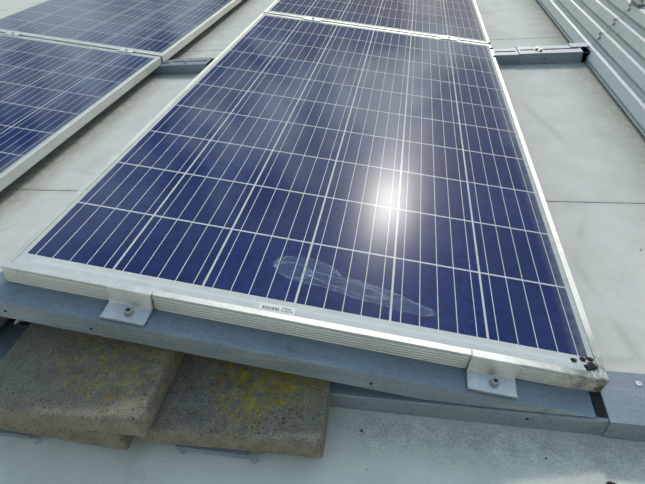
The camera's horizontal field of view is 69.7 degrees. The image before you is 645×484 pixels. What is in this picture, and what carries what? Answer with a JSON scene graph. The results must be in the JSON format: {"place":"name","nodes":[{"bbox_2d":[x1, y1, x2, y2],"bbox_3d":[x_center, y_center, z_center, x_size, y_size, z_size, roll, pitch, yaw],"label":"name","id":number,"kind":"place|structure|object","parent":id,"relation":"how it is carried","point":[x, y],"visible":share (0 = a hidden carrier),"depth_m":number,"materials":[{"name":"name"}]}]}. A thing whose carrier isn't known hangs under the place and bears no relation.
{"place":"outdoors","nodes":[
{"label":"outdoors","id":0,"kind":"place"},
{"bbox_2d":[0,0,644,483],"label":"roof","id":1,"kind":"structure","parent":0,"point":[584,138],"depth_m":0.98,"materials":[{"name":"grey concrete"}]},
{"bbox_2d":[0,316,16,328],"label":"tray","id":2,"kind":"object","parent":1,"relation":"on","point":[4,321],"depth_m":0.94,"materials":[{"name":"metal"}]},
{"bbox_2d":[0,429,40,443],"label":"tray","id":3,"kind":"object","parent":1,"relation":"on","point":[14,434],"visible":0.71,"depth_m":0.79,"materials":[{"name":"metal"}]},
{"bbox_2d":[0,421,134,449],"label":"paver","id":4,"kind":"object","parent":1,"relation":"on","point":[117,441],"visible":0.17,"depth_m":0.75,"materials":[{"name":"concrete"}]},
{"bbox_2d":[0,323,184,436],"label":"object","id":5,"kind":"object","parent":4,"relation":"on","point":[50,376],"visible":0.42,"depth_m":0.75,"materials":[{"name":"concrete"}]},
{"bbox_2d":[0,33,160,191],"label":"panel frame","id":6,"kind":"object","parent":1,"relation":"on","point":[25,164],"visible":0.75,"depth_m":1.70,"materials":[{"name":"silver metal"}]},
{"bbox_2d":[4,32,21,35],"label":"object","id":7,"kind":"object","parent":6,"relation":"on","point":[14,34],"visible":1,"depth_m":2.29,"materials":[{"name":"metal"}]},
{"bbox_2d":[0,34,155,174],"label":"glass panel","id":8,"kind":"object","parent":6,"relation":"in","point":[48,90],"visible":1,"depth_m":1.91,"materials":[{"name":"blue glass"}]},
{"bbox_2d":[118,48,134,52],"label":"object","id":9,"kind":"object","parent":6,"relation":"on","point":[123,50],"visible":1,"depth_m":2.24,"materials":[{"name":"metal"}]},
{"bbox_2d":[0,0,241,61],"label":"panel frame","id":10,"kind":"object","parent":1,"relation":"on","point":[181,43],"visible":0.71,"depth_m":2.43,"materials":[{"name":"silver metal"}]},
{"bbox_2d":[0,0,232,53],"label":"glass panel","id":11,"kind":"object","parent":10,"relation":"in","point":[156,26],"visible":1,"depth_m":2.56,"materials":[{"name":"blue glass"}]},
{"bbox_2d":[149,60,172,74],"bbox_3d":[-1.237,-0.876,2.355,1.732,0.040,0.088,2,40,11],"label":"mounting rail","id":12,"kind":"object","parent":1,"relation":"on","point":[162,69],"depth_m":2.24,"materials":[{"name":"grey metal"}]},
{"bbox_2d":[167,57,212,74],"bbox_3d":[-0.637,-0.853,2.242,0.200,0.044,0.096,2,40,11],"label":"mounting rail","id":13,"kind":"object","parent":1,"relation":"on","point":[198,67],"visible":0.81,"depth_m":2.21,"materials":[{"name":"metal"}]},
{"bbox_2d":[161,60,207,69],"bbox_3d":[-0.690,-0.849,2.229,0.280,0.026,0.055,2,40,11],"label":"slot","id":14,"kind":"object","parent":13,"relation":"attached to","point":[187,61],"visible":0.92,"depth_m":2.23,"materials":[{"name":"black metal"}]},
{"bbox_2d":[175,445,258,463],"bbox_3d":[-0.163,0.322,0.749,0.141,0.012,0.056,2,40,11],"label":"metal tray edge","id":15,"kind":"object","parent":1,"relation":"on","point":[182,449],"visible":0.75,"depth_m":0.73,"materials":[{"name":"metal"}]},
{"bbox_2d":[139,353,330,457],"bbox_3d":[-0.129,0.217,0.830,0.301,0.047,0.301,1,39,9],"label":"paver","id":16,"kind":"object","parent":1,"relation":"on","point":[208,402],"visible":0.44,"depth_m":0.73,"materials":[{"name":"concrete"}]},
{"bbox_2d":[0,271,595,417],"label":"support beam","id":17,"kind":"structure","parent":1,"relation":"on","point":[351,366],"depth_m":0.74,"materials":[{"name":"grey metal"}]},
{"bbox_2d":[99,281,153,326],"bbox_3d":[-0.319,0.101,0.756,0.075,0.038,0.049,10,41,4],"label":"end clamp","id":18,"kind":"object","parent":17,"relation":"on","point":[136,299],"visible":1,"depth_m":0.76,"materials":[{"name":"metal"}]},
{"bbox_2d":[123,307,133,316],"bbox_3d":[-0.318,0.114,0.758,0.017,0.009,0.017,10,41,4],"label":"bolt","id":19,"kind":"object","parent":18,"relation":"in","point":[128,313],"visible":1,"depth_m":0.75,"materials":[{"name":"silver metal"}]},
{"bbox_2d":[466,349,521,398],"bbox_3d":[0.264,0.203,0.712,0.075,0.038,0.049,10,41,4],"label":"end clamp","id":20,"kind":"object","parent":17,"relation":"on","point":[483,368],"visible":1,"depth_m":0.71,"materials":[{"name":"metal"}]},
{"bbox_2d":[489,377,499,387],"bbox_3d":[0.266,0.216,0.715,0.017,0.009,0.017,10,41,4],"label":"bolt","id":21,"kind":"object","parent":20,"relation":"in","point":[493,383],"visible":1,"depth_m":0.71,"materials":[{"name":"silver metal"}]},
{"bbox_2d":[0,323,608,435],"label":"mounting rail","id":22,"kind":"object","parent":1,"relation":"on","point":[349,396],"depth_m":0.74,"materials":[{"name":"grey metal"}]},
{"bbox_2d":[589,391,607,417],"bbox_3d":[0.578,0.245,0.691,0.328,0.008,0.074,2,40,11],"label":"gap","id":23,"kind":"object","parent":22,"relation":"attached to","point":[598,404],"visible":0.64,"depth_m":0.71,"materials":[{"name":"black"}]},
{"bbox_2d":[0,13,608,392],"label":"panel frame","id":24,"kind":"object","parent":1,"relation":"on","point":[529,370],"visible":0.48,"depth_m":0.75,"materials":[{"name":"silver metal"}]},
{"bbox_2d":[258,302,295,314],"bbox_3d":[-0.074,0.109,0.756,0.060,0.001,0.016,10,41,4],"label":"label sticker","id":25,"kind":"object","parent":24,"relation":"on","point":[261,304],"visible":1,"depth_m":0.76,"materials":[{"name":"white paper"}]},
{"bbox_2d":[262,305,291,313],"bbox_3d":[-0.074,0.109,0.755,0.050,0.004,0.009,6,40,7],"label":"label text","id":26,"kind":"object","parent":25,"relation":"on","point":[276,308],"visible":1,"depth_m":0.76},
{"bbox_2d":[12,15,597,372],"bbox_3d":[0.085,-0.394,1.363,0.968,0.001,1.626,10,41,4],"label":"glass panel","id":27,"kind":"object","parent":24,"relation":"in","point":[396,163],"visible":1,"depth_m":0.99,"materials":[{"name":"blue glass"}]},
{"bbox_2d":[304,17,320,21],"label":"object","id":28,"kind":"object","parent":24,"relation":"on","point":[311,19],"visible":0.93,"depth_m":2.01,"materials":[{"name":"metal"}]},
{"bbox_2d":[272,256,435,315],"bbox_3d":[0.052,0.079,0.807,0.310,0.001,0.130,10,41,4],"label":"smudge","id":29,"kind":"object","parent":24,"relation":"in","point":[338,280],"visible":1,"depth_m":0.81,"materials":[{"name":"grey"}]},
{"bbox_2d":[441,35,456,40],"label":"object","id":30,"kind":"object","parent":24,"relation":"on","point":[450,38],"visible":0.86,"depth_m":1.96,"materials":[{"name":"metal"}]},
{"bbox_2d":[587,362,596,369],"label":"dirt","id":31,"kind":"structure","parent":24,"relation":"on","point":[592,365],"depth_m":0.72,"materials":[{"name":"grey"}]},
{"bbox_2d":[263,0,489,44],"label":"panel frame","id":32,"kind":"object","parent":1,"relation":"on","point":[394,30],"visible":0.19,"depth_m":2.01,"materials":[{"name":"silver metal"}]},
{"bbox_2d":[267,0,486,41],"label":"glass panel","id":33,"kind":"object","parent":32,"relation":"in","point":[459,19],"visible":1,"depth_m":2.18,"materials":[{"name":"blue glass"}]},
{"bbox_2d":[206,47,589,65],"bbox_3d":[0.253,-0.815,2.077,1.732,0.040,0.088,2,40,11],"label":"mounting rail","id":34,"kind":"object","parent":1,"relation":"on","point":[504,58],"visible":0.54,"depth_m":1.95,"materials":[{"name":"grey metal"}]},
{"bbox_2d":[581,47,590,61],"bbox_3d":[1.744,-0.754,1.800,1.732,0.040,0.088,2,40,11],"label":"rail end cap","id":35,"kind":"object","parent":34,"relation":"attached to","point":[587,53],"visible":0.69,"depth_m":1.89,"materials":[{"name":"black plastic"}]},
{"bbox_2d":[516,45,582,64],"bbox_3d":[0.947,-0.788,1.947,0.245,0.044,0.096,2,40,11],"label":"mounting rail","id":36,"kind":"object","parent":1,"relation":"on","point":[554,56],"visible":0.85,"depth_m":1.91,"materials":[{"name":"metal"}]},
{"bbox_2d":[495,48,577,58],"bbox_3d":[0.894,-0.784,1.933,0.325,0.026,0.055,2,40,11],"label":"slot","id":37,"kind":"object","parent":36,"relation":"attached to","point":[533,49],"visible":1,"depth_m":1.93,"materials":[{"name":"black metal"}]},
{"bbox_2d":[568,43,588,47],"bbox_3d":[1.072,-0.824,1.936,0.072,0.003,0.050,2,40,11],"label":"bracket","id":38,"kind":"object","parent":36,"relation":"on","point":[572,45],"visible":1,"depth_m":1.93,"materials":[{"name":"metal"}]},
{"bbox_2d":[537,0,632,47],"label":"corrugated metal wall","id":39,"kind":"structure","parent":1,"relation":"on","point":[582,21],"depth_m":2.06,"materials":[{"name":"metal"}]},
{"bbox_2d":[585,5,644,136],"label":"corrugated metal wall","id":40,"kind":"structure","parent":1,"relation":"on","point":[615,60],"depth_m":1.67,"materials":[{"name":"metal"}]},
{"bbox_2d":[597,3,631,39],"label":"screws","id":41,"kind":"object","parent":40,"relation":"attached to","point":[614,19],"visible":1,"depth_m":1.83,"materials":[{"name":"metal"}]},
{"bbox_2d":[631,0,644,7],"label":"support beam","id":42,"kind":"structure","parent":40,"relation":"attached to","point":[637,3],"depth_m":1.77,"materials":[{"name":"grey metal"}]},
{"bbox_2d":[600,371,644,441],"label":"mounting rail","id":43,"kind":"object","parent":1,"relation":"on","point":[622,395],"visible":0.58,"depth_m":0.70,"materials":[{"name":"grey metal"}]}
]}

